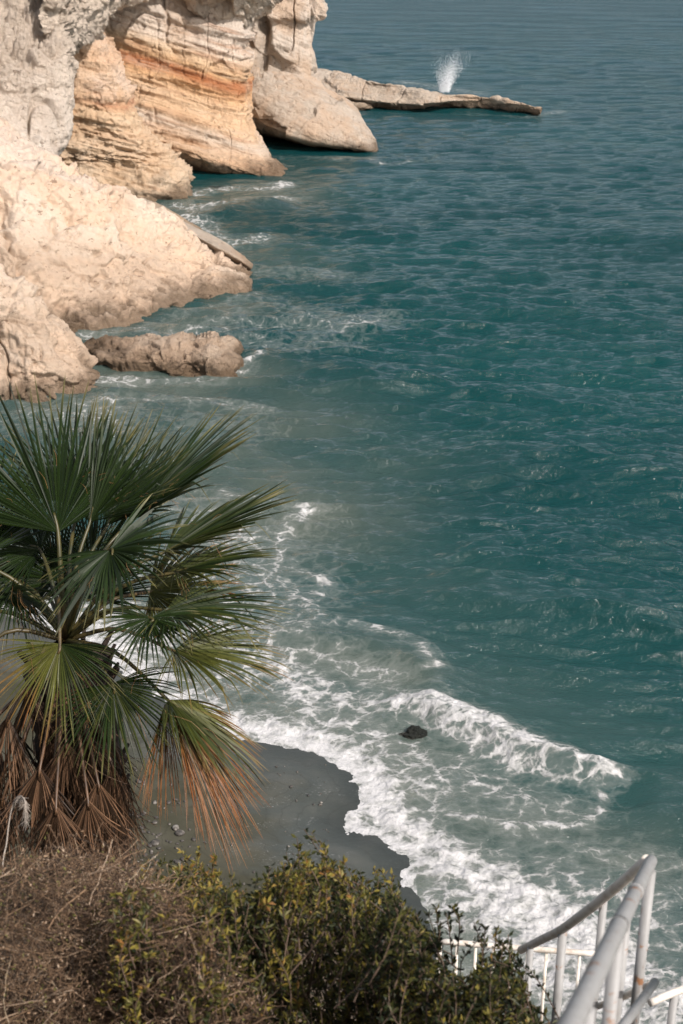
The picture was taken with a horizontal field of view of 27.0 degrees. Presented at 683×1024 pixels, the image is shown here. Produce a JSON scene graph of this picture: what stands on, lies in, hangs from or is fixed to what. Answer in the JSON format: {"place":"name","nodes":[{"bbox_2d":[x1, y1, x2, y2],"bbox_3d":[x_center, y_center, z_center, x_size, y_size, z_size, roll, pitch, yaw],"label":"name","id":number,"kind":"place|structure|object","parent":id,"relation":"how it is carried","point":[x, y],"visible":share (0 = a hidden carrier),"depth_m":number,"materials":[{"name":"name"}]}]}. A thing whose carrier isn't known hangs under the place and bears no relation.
{"place":"outdoors","nodes":[
{"label":"outdoors","id":0,"kind":"place"},
{"bbox_2d":[0,0,80,155],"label":"cliff","id":1,"kind":"structure","parent":0,"point":[37,99],"depth_m":63.10,"materials":[{"name":"beige stone"}]},
{"bbox_2d":[0,263,99,402],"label":"cliff","id":2,"kind":"structure","parent":0,"point":[42,346],"depth_m":47.24,"materials":[{"name":"beige stone"}]},
{"bbox_2d":[36,0,148,53],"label":"cliff","id":3,"kind":"structure","parent":0,"point":[94,18],"depth_m":69.63,"materials":[{"name":"grey stone"}]},
{"bbox_2d":[0,117,252,329],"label":"cliff","id":4,"kind":"structure","parent":0,"point":[91,253],"depth_m":56.45,"materials":[{"name":"beige stone"}]},
{"bbox_2d":[65,321,87,332],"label":"rock","id":5,"kind":"object","parent":4,"relation":"on","point":[73,328],"visible":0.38,"depth_m":53.95,"materials":[{"name":"brown stone"}]},
{"bbox_2d":[155,207,252,270],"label":"rock slab","id":6,"kind":"object","parent":4,"relation":"on","point":[211,241],"visible":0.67,"depth_m":61.73,"materials":[{"name":"beige stone"}]},
{"bbox_2d":[59,29,195,201],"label":"cliff","id":7,"kind":"structure","parent":0,"point":[114,141],"depth_m":74.91,"materials":[{"name":"beige stone"}]},
{"bbox_2d":[105,0,287,175],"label":"cliff","id":8,"kind":"structure","parent":0,"point":[188,73],"depth_m":83.33,"materials":[{"name":"beige stone"}]},
{"bbox_2d":[0,903,395,1023],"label":"hillside","id":9,"kind":"structure","parent":0,"point":[311,995],"depth_m":9.25,"materials":[{"name":"brown plant"}]},
{"bbox_2d":[2,795,29,1020],"bbox_3d":[-1.403,2.016,6.441,0.145,1.707,0.194,0,24,0],"label":"grass stem","id":10,"kind":"object","parent":9,"relation":"on","point":[21,799],"visible":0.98,"depth_m":6.13,"materials":[{"name":"beige plant"}]},
{"bbox_2d":[0,806,103,1023],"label":"dry bush","id":11,"kind":"object","parent":9,"relation":"on","point":[34,976],"visible":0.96,"depth_m":5.14,"materials":[{"name":"brown plant"}]},
{"bbox_2d":[25,822,211,1023],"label":"dry bush","id":12,"kind":"object","parent":9,"relation":"on","point":[108,883],"visible":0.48,"depth_m":5.38,"materials":[{"name":"brown plant"}]},
{"bbox_2d":[0,372,299,932],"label":"palm tree","id":13,"kind":"object","parent":9,"relation":"on","point":[67,693],"visible":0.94,"depth_m":9.21,"materials":[{"name":"green plant"}]},
{"bbox_2d":[60,845,252,1023],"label":"leafy shrub","id":14,"kind":"object","parent":9,"relation":"on","point":[208,893],"visible":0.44,"depth_m":5.03,"materials":[{"name":"green plant"}]},
{"bbox_2d":[118,864,286,1023],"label":"dry bush","id":15,"kind":"object","parent":9,"relation":"on","point":[237,988],"visible":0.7,"depth_m":4.95,"materials":[{"name":"brown plant"}]},
{"bbox_2d":[195,827,453,1023],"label":"leafy shrub","id":16,"kind":"object","parent":9,"relation":"on","point":[276,947],"visible":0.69,"depth_m":5.25,"materials":[{"name":"green plant"}]},
{"bbox_2d":[334,890,558,1023],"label":"leafy shrub","id":17,"kind":"object","parent":9,"relation":"on","point":[485,997],"visible":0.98,"depth_m":4.86,"materials":[{"name":"green plant"}]},
{"bbox_3d":[1.775,4.071,5.461,2.850,5.686,6.203,0,24,0],"label":"staircase","id":18,"kind":"object","parent":9,"relation":"on","visible":0},
{"bbox_2d":[435,939,594,1021],"bbox_3d":[0.970,2.843,8.093,0.898,1.037,0.036,5,25,11],"label":"landing railing","id":19,"kind":"object","parent":18,"relation":"on","point":[552,950],"visible":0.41,"depth_m":7.91,"materials":[{"name":"white metal"}]},
{"bbox_2d":[517,855,648,1023],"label":"stair railing","id":20,"kind":"object","parent":18,"relation":"on","point":[605,896],"visible":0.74,"depth_m":5.83,"materials":[{"name":"white metal"}]},
{"bbox_2d":[557,855,658,1023],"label":"stair railing","id":21,"kind":"object","parent":18,"relation":"on","point":[605,961],"visible":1,"depth_m":3.66,"materials":[{"name":"white metal"}]},
{"bbox_2d":[647,986,682,1023],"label":"landing railing","id":22,"kind":"object","parent":18,"relation":"on","point":[673,994],"visible":0.98,"depth_m":6.36,"materials":[{"name":"white metal"}]},
{"bbox_2d":[0,614,443,981],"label":"beach","id":23,"kind":"structure","parent":0,"point":[338,797],"depth_m":26.24,"materials":[{"name":"grey sand"}]},
{"bbox_2d":[150,839,159,845],"bbox_3d":[-3.304,5.861,25.213,0.158,0.089,0.187,19,30,36],"label":"pebble","id":24,"kind":"object","parent":23,"relation":"on","point":[155,842],"visible":1,"depth_m":25.18,"materials":[{"name":"grey stone"}]},
{"bbox_2d":[172,824,178,830],"bbox_3d":[-2.991,5.695,25.651,0.126,0.091,0.166,-4,25,-9],"label":"pebble","id":25,"kind":"object","parent":23,"relation":"on","point":[175,827],"visible":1,"depth_m":25.61,"materials":[{"name":"white stone"}]},
{"bbox_2d":[175,830,184,835],"bbox_3d":[-2.899,5.760,25.508,0.186,0.103,0.144,0,24,0],"label":"pebble","id":26,"kind":"object","parent":23,"relation":"on","point":[179,832],"visible":1,"depth_m":25.47,"materials":[{"name":"grey stone"}]},
{"bbox_2d":[184,0,282,27],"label":"cliff","id":27,"kind":"structure","parent":0,"point":[248,11],"depth_m":83.21,"materials":[{"name":"beige stone"}]},
{"bbox_2d":[247,0,377,151],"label":"cliff","id":28,"kind":"structure","parent":0,"point":[295,100],"depth_m":89.97,"materials":[{"name":"beige-tan rock"}]},
{"bbox_2d":[0,0,682,1023],"bbox_3d":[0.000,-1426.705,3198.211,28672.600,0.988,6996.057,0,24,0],"label":"sea","id":29,"kind":"structure","parent":0,"point":[458,380],"depth_m":42.78,"materials":[{"name":"teal liquid"}]},
{"bbox_2d":[83,331,243,376],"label":"rock outcrop","id":30,"kind":"object","parent":29,"relation":"in","point":[208,353],"visible":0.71,"depth_m":49.61,"materials":[{"name":"beige stone"}]},
{"bbox_2d":[141,197,201,229],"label":"rock slab","id":31,"kind":"object","parent":29,"relation":"in","point":[157,205],"visible":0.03,"depth_m":70.00,"materials":[{"name":"beige stone"}]},
{"bbox_2d":[351,100,373,110],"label":"rock","id":32,"kind":"object","parent":29,"relation":"in","point":[361,105],"visible":0.46,"depth_m":103.99,"materials":[{"name":"beige stone"}]},
{"bbox_2d":[398,725,427,739],"bbox_3d":[1.481,4.527,28.877,0.679,0.418,0.446,0,24,0],"label":"rock","id":33,"kind":"object","parent":29,"relation":"in","point":[412,732],"visible":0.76,"depth_m":28.76,"materials":[{"name":"black stone"}]},
{"bbox_2d":[315,68,541,114],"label":"rock ledge","id":34,"kind":"object","parent":29,"relation":"in","point":[350,87],"visible":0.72,"depth_m":104.18,"materials":[{"name":"beige stone"}]},
{"bbox_2d":[433,48,469,92],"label":"sea spray","id":35,"kind":"object","parent":29,"relation":"on","point":[444,86],"visible":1,"depth_m":108.18,"materials":[{"name":"white liquid"}]}
]}

